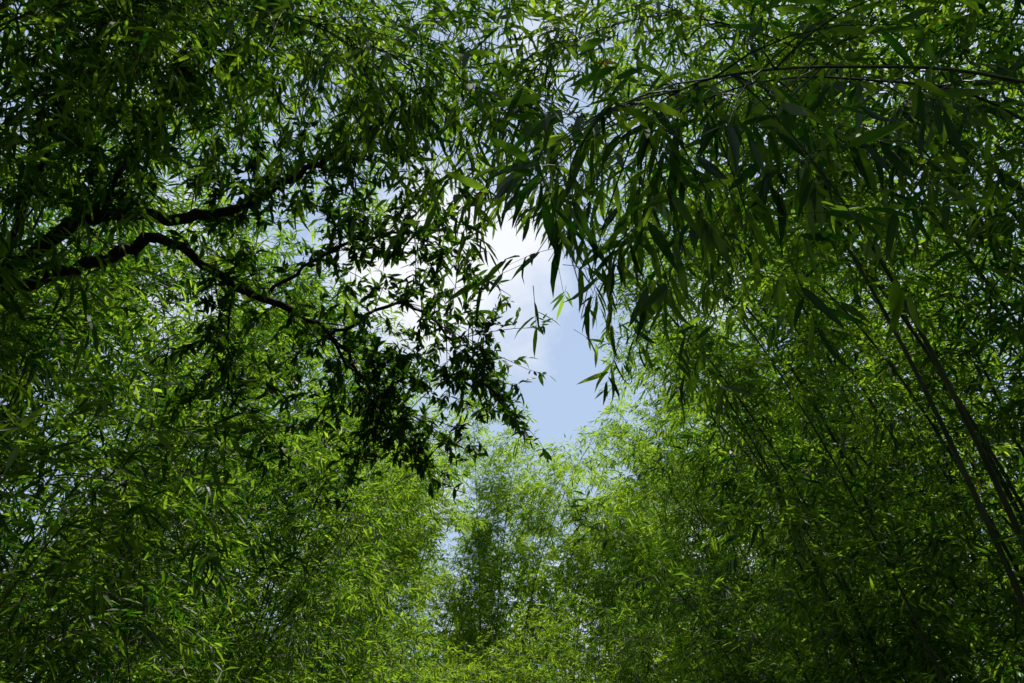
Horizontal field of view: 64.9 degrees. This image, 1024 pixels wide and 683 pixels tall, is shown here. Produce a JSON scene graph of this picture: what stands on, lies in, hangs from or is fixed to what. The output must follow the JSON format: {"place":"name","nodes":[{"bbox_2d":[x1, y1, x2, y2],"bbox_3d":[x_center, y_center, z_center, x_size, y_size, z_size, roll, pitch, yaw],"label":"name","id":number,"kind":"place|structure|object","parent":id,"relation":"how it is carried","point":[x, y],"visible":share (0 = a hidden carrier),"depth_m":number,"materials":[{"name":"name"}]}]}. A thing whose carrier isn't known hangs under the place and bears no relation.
{"place":"outdoors","nodes":[
{"label":"outdoors","id":0,"kind":"place"},
{"bbox_2d":[0,0,1023,682],"label":"sky","id":1,"kind":"structure","parent":0,"point":[565,355],"materials":[{"name":"blue"}]},
{"bbox_2d":[457,609,661,682],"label":"bamboo clump","id":2,"kind":"object","parent":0,"point":[564,650],"visible":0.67,"depth_m":17.29,"materials":[{"name":"green plant"}]},
{"bbox_2d":[548,452,693,682],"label":"bamboo clump","id":3,"kind":"object","parent":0,"point":[625,559],"visible":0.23,"depth_m":22.07,"materials":[{"name":"green plant"}]},
{"bbox_2d":[550,601,735,682],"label":"bamboo clump","id":4,"kind":"object","parent":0,"point":[588,664],"visible":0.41,"depth_m":15.34,"materials":[{"name":"green plant"}]},
{"label":"ground","id":5,"kind":"structure","parent":0,"visible":0},
{"bbox_2d":[0,0,280,672],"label":"bamboo clump","id":6,"kind":"object","parent":5,"relation":"on","point":[49,294],"visible":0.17,"depth_m":6.91,"materials":[{"name":"green plant"}]},
{"bbox_2d":[0,2,281,253],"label":"bamboo clump","id":7,"kind":"object","parent":5,"relation":"on","point":[55,217],"visible":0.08,"depth_m":10.24,"materials":[{"name":"green plant"}]},
{"bbox_2d":[42,397,245,682],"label":"bamboo clump","id":8,"kind":"object","parent":5,"relation":"on","point":[111,438],"depth_m":22.49,"materials":[{"name":"green plant"}]},
{"bbox_2d":[0,229,324,682],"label":"bamboo clump","id":9,"kind":"object","parent":5,"relation":"on","point":[51,591],"visible":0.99,"depth_m":3.78,"materials":[{"name":"green plant"}]},
{"bbox_2d":[0,10,330,682],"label":"bamboo clump","id":10,"kind":"object","parent":5,"relation":"on","point":[158,288],"visible":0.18,"depth_m":10.80,"materials":[{"name":"green plant"}]},
{"bbox_2d":[0,0,373,550],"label":"bamboo clump","id":11,"kind":"object","parent":5,"relation":"on","point":[197,117],"visible":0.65,"depth_m":4.92,"materials":[{"name":"green plant"}]},
{"bbox_2d":[0,176,393,682],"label":"bamboo clump","id":12,"kind":"object","parent":5,"relation":"on","point":[263,404],"visible":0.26,"depth_m":8.90,"materials":[{"name":"green plant"}]},
{"bbox_2d":[0,226,410,682],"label":"bamboo clump","id":13,"kind":"object","parent":5,"relation":"on","point":[188,311],"visible":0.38,"depth_m":7.33,"materials":[{"name":"green plant"}]},
{"bbox_2d":[0,335,416,682],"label":"bamboo clump","id":14,"kind":"object","parent":5,"relation":"on","point":[35,550],"visible":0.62,"depth_m":5.99,"materials":[{"name":"green plant"}]},
{"bbox_2d":[0,179,422,682],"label":"bamboo clump","id":15,"kind":"object","parent":5,"relation":"on","point":[284,349],"visible":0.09,"depth_m":12.74,"materials":[{"name":"green plant"}]},
{"bbox_2d":[0,0,450,393],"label":"bamboo clump","id":16,"kind":"object","parent":5,"relation":"on","point":[6,40],"visible":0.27,"depth_m":4.85,"materials":[{"name":"green plant"}]},
{"bbox_2d":[106,304,400,682],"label":"bamboo clump","id":17,"kind":"object","parent":5,"relation":"on","point":[283,496],"visible":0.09,"depth_m":16.21,"materials":[{"name":"green plant"}]},
{"bbox_2d":[0,23,508,432],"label":"bamboo cane","id":18,"kind":"object","parent":5,"relation":"on","point":[325,125],"visible":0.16,"depth_m":7.07,"materials":[{"name":"green plant"}]},
{"bbox_2d":[0,0,556,512],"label":"broadleaf tree","id":19,"kind":"object","parent":5,"relation":"on","point":[362,402],"visible":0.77,"depth_m":5.07,"materials":[{"name":"green plant"}]},
{"bbox_2d":[0,0,562,327],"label":"bamboo cane","id":20,"kind":"object","parent":5,"relation":"on","point":[360,53],"visible":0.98,"depth_m":4.05,"materials":[{"name":"green plant"}]},
{"bbox_2d":[131,449,475,682],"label":"bamboo clump","id":21,"kind":"object","parent":5,"relation":"on","point":[295,637],"visible":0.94,"depth_m":8.64,"materials":[{"name":"green plant"}]},
{"bbox_2d":[150,318,485,682],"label":"bamboo clump","id":22,"kind":"object","parent":5,"relation":"on","point":[321,548],"visible":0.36,"depth_m":11.42,"materials":[{"name":"green plant"}]},
{"bbox_2d":[196,432,447,682],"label":"bamboo clump","id":23,"kind":"object","parent":5,"relation":"on","point":[271,585],"depth_m":21.36,"materials":[{"name":"green plant"}]},
{"bbox_2d":[4,0,655,265],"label":"bamboo cane","id":24,"kind":"object","parent":5,"relation":"on","point":[335,8],"visible":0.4,"depth_m":5.10,"materials":[{"name":"green plant"}]},
{"bbox_2d":[0,0,659,225],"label":"bamboo cane","id":25,"kind":"object","parent":5,"relation":"on","point":[448,78],"visible":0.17,"depth_m":6.41,"materials":[{"name":"green plant"}]},
{"bbox_2d":[29,0,673,100],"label":"bamboo cane","id":26,"kind":"object","parent":5,"relation":"on","point":[97,61],"visible":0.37,"depth_m":5.26,"materials":[{"name":"green plant"}]},
{"bbox_2d":[271,576,462,682],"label":"bamboo clump","id":27,"kind":"object","parent":5,"relation":"on","point":[371,673],"visible":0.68,"depth_m":11.44,"materials":[{"name":"green plant"}]},
{"bbox_2d":[283,450,482,682],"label":"bamboo clump","id":28,"kind":"object","parent":5,"relation":"on","point":[414,556],"visible":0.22,"depth_m":17.80,"materials":[{"name":"green plant"}]},
{"bbox_2d":[258,362,510,682],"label":"bamboo clump","id":29,"kind":"object","parent":5,"relation":"on","point":[406,539],"visible":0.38,"depth_m":15.43,"materials":[{"name":"green plant"}]},
{"bbox_2d":[310,562,488,682],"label":"bamboo clump","id":30,"kind":"object","parent":5,"relation":"on","point":[442,667],"visible":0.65,"depth_m":13.81,"materials":[{"name":"green plant"}]},
{"bbox_2d":[339,405,557,682],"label":"bamboo clump","id":31,"kind":"object","parent":5,"relation":"on","point":[468,551],"visible":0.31,"depth_m":21.12,"materials":[{"name":"green plant"}]},
{"bbox_2d":[418,605,580,682],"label":"bamboo clump","id":32,"kind":"object","parent":5,"relation":"on","point":[537,674],"visible":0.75,"depth_m":17.72,"materials":[{"name":"green plant"}]},
{"bbox_2d":[1,463,1023,682],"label":"woodland","id":33,"kind":"object","parent":5,"relation":"on","point":[509,618],"depth_m":27.55,"materials":[{"name":"green plant"}]},
{"bbox_2d":[425,381,635,682],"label":"bamboo clump","id":34,"kind":"object","parent":5,"relation":"on","point":[497,506],"visible":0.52,"depth_m":21.83,"materials":[{"name":"green plant"}]},
{"bbox_2d":[406,435,658,682],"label":"bamboo clump","id":35,"kind":"object","parent":5,"relation":"on","point":[559,573],"visible":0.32,"depth_m":22.74,"materials":[{"name":"green plant"}]},
{"bbox_2d":[516,459,702,682],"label":"bamboo clump","id":36,"kind":"object","parent":5,"relation":"on","point":[564,545],"visible":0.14,"depth_m":22.55,"materials":[{"name":"green plant"}]},
{"bbox_2d":[536,313,778,682],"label":"bamboo clump","id":37,"kind":"object","parent":5,"relation":"on","point":[623,504],"visible":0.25,"depth_m":18.16,"materials":[{"name":"green plant"}]},
{"bbox_2d":[534,576,803,682],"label":"bamboo clump","id":38,"kind":"object","parent":5,"relation":"on","point":[626,632],"visible":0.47,"depth_m":12.06,"materials":[{"name":"green plant"}]},
{"bbox_2d":[456,0,904,117],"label":"bamboo cane","id":39,"kind":"object","parent":5,"relation":"on","point":[458,7],"visible":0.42,"depth_m":5.26,"materials":[{"name":"green plant"}]},
{"bbox_2d":[366,0,1021,367],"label":"bamboo cane","id":40,"kind":"object","parent":5,"relation":"on","point":[550,45],"visible":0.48,"depth_m":4.71,"materials":[{"name":"green plant"}]},
{"bbox_2d":[383,0,1023,372],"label":"bamboo cane","id":41,"kind":"object","parent":5,"relation":"on","point":[711,238],"visible":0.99,"depth_m":2.27,"materials":[{"name":"green plant"}]},
{"bbox_2d":[505,489,903,682],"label":"bamboo clump","id":42,"kind":"object","parent":5,"relation":"on","point":[760,669],"visible":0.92,"depth_m":9.13,"materials":[{"name":"green plant"}]},
{"bbox_2d":[613,432,847,679],"bbox_3d":[7.184,7.422,22.554,7.814,11.894,7.116,0,-28,0],"label":"bamboo clump","id":43,"kind":"object","parent":5,"relation":"on","point":[731,546],"visible":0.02,"depth_m":22.77,"materials":[{"name":"green plant"}]},
{"bbox_2d":[447,0,1023,432],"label":"bamboo cane","id":44,"kind":"object","parent":5,"relation":"on","point":[754,257],"visible":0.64,"depth_m":3.12,"materials":[{"name":"green plant"}]},
{"bbox_2d":[579,244,893,682],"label":"bamboo clump","id":45,"kind":"object","parent":5,"relation":"on","point":[668,491],"visible":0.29,"depth_m":14.66,"materials":[{"name":"green plant"}]},
{"bbox_2d":[540,0,1023,209],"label":"bamboo cane","id":46,"kind":"object","parent":5,"relation":"on","point":[702,5],"visible":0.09,"depth_m":6.19,"materials":[{"name":"green plant"}]},
{"bbox_2d":[590,208,984,682],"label":"bamboo clump","id":47,"kind":"object","parent":5,"relation":"on","point":[748,388],"visible":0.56,"depth_m":7.78,"materials":[{"name":"green plant"}]},
{"bbox_2d":[585,117,1002,682],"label":"bamboo clump","id":48,"kind":"object","parent":5,"relation":"on","point":[782,592],"visible":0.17,"depth_m":11.06,"materials":[{"name":"green plant"}]},
{"bbox_2d":[573,0,1023,682],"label":"bamboo clump","id":49,"kind":"object","parent":5,"relation":"on","point":[977,344],"visible":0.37,"depth_m":5.87,"materials":[{"name":"green plant"}]},
{"bbox_2d":[614,368,988,682],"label":"bamboo clump","id":50,"kind":"object","parent":5,"relation":"on","point":[761,514],"visible":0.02,"depth_m":16.97,"materials":[{"name":"green plant"}]},
{"bbox_2d":[588,0,1023,612],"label":"bamboo clump","id":51,"kind":"object","parent":5,"relation":"on","point":[870,284],"visible":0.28,"depth_m":5.19,"materials":[{"name":"green plant"}]},
{"bbox_2d":[589,4,1023,682],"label":"bamboo clump","id":52,"kind":"object","parent":5,"relation":"on","point":[825,372],"visible":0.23,"depth_m":7.88,"materials":[{"name":"green plant"}]},
{"bbox_2d":[596,26,1023,682],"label":"bamboo clump","id":53,"kind":"object","parent":5,"relation":"on","point":[768,308],"visible":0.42,"depth_m":5.91,"materials":[{"name":"green plant"}]},
{"bbox_2d":[628,433,1022,682],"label":"bamboo clump","id":54,"kind":"object","parent":5,"relation":"on","point":[872,621],"visible":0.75,"depth_m":6.46,"materials":[{"name":"green plant"}]},
{"bbox_2d":[649,262,1023,682],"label":"bamboo clump","id":55,"kind":"object","parent":5,"relation":"on","point":[747,351],"visible":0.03,"depth_m":12.68,"materials":[{"name":"green plant"}]},
{"bbox_2d":[667,54,1023,422],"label":"bamboo cane","id":56,"kind":"object","parent":5,"relation":"on","point":[975,108],"visible":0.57,"depth_m":3.74,"materials":[{"name":"green plant"}]},
{"bbox_2d":[733,0,1023,216],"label":"bamboo clump","id":57,"kind":"object","parent":5,"relation":"on","point":[966,25],"visible":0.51,"depth_m":4.71,"materials":[{"name":"green plant"}]},
{"bbox_2d":[739,107,1023,682],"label":"bamboo clump","id":58,"kind":"object","parent":5,"relation":"on","point":[990,225],"visible":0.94,"depth_m":4.84,"materials":[{"name":"green plant"}]},
{"bbox_2d":[741,0,1023,215],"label":"bamboo clump","id":59,"kind":"object","parent":5,"relation":"on","point":[985,136],"visible":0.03,"depth_m":7.12,"materials":[{"name":"green plant"}]},
{"bbox_2d":[753,167,1023,673],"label":"bamboo clump","id":60,"kind":"object","parent":5,"relation":"on","point":[1014,463],"visible":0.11,"depth_m":10.19,"materials":[{"name":"green plant"}]},
{"bbox_2d":[834,378,1018,682],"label":"bamboo clump","id":61,"kind":"object","parent":5,"relation":"on","point":[923,535],"depth_m":21.21,"materials":[{"name":"green plant"}]}
]}

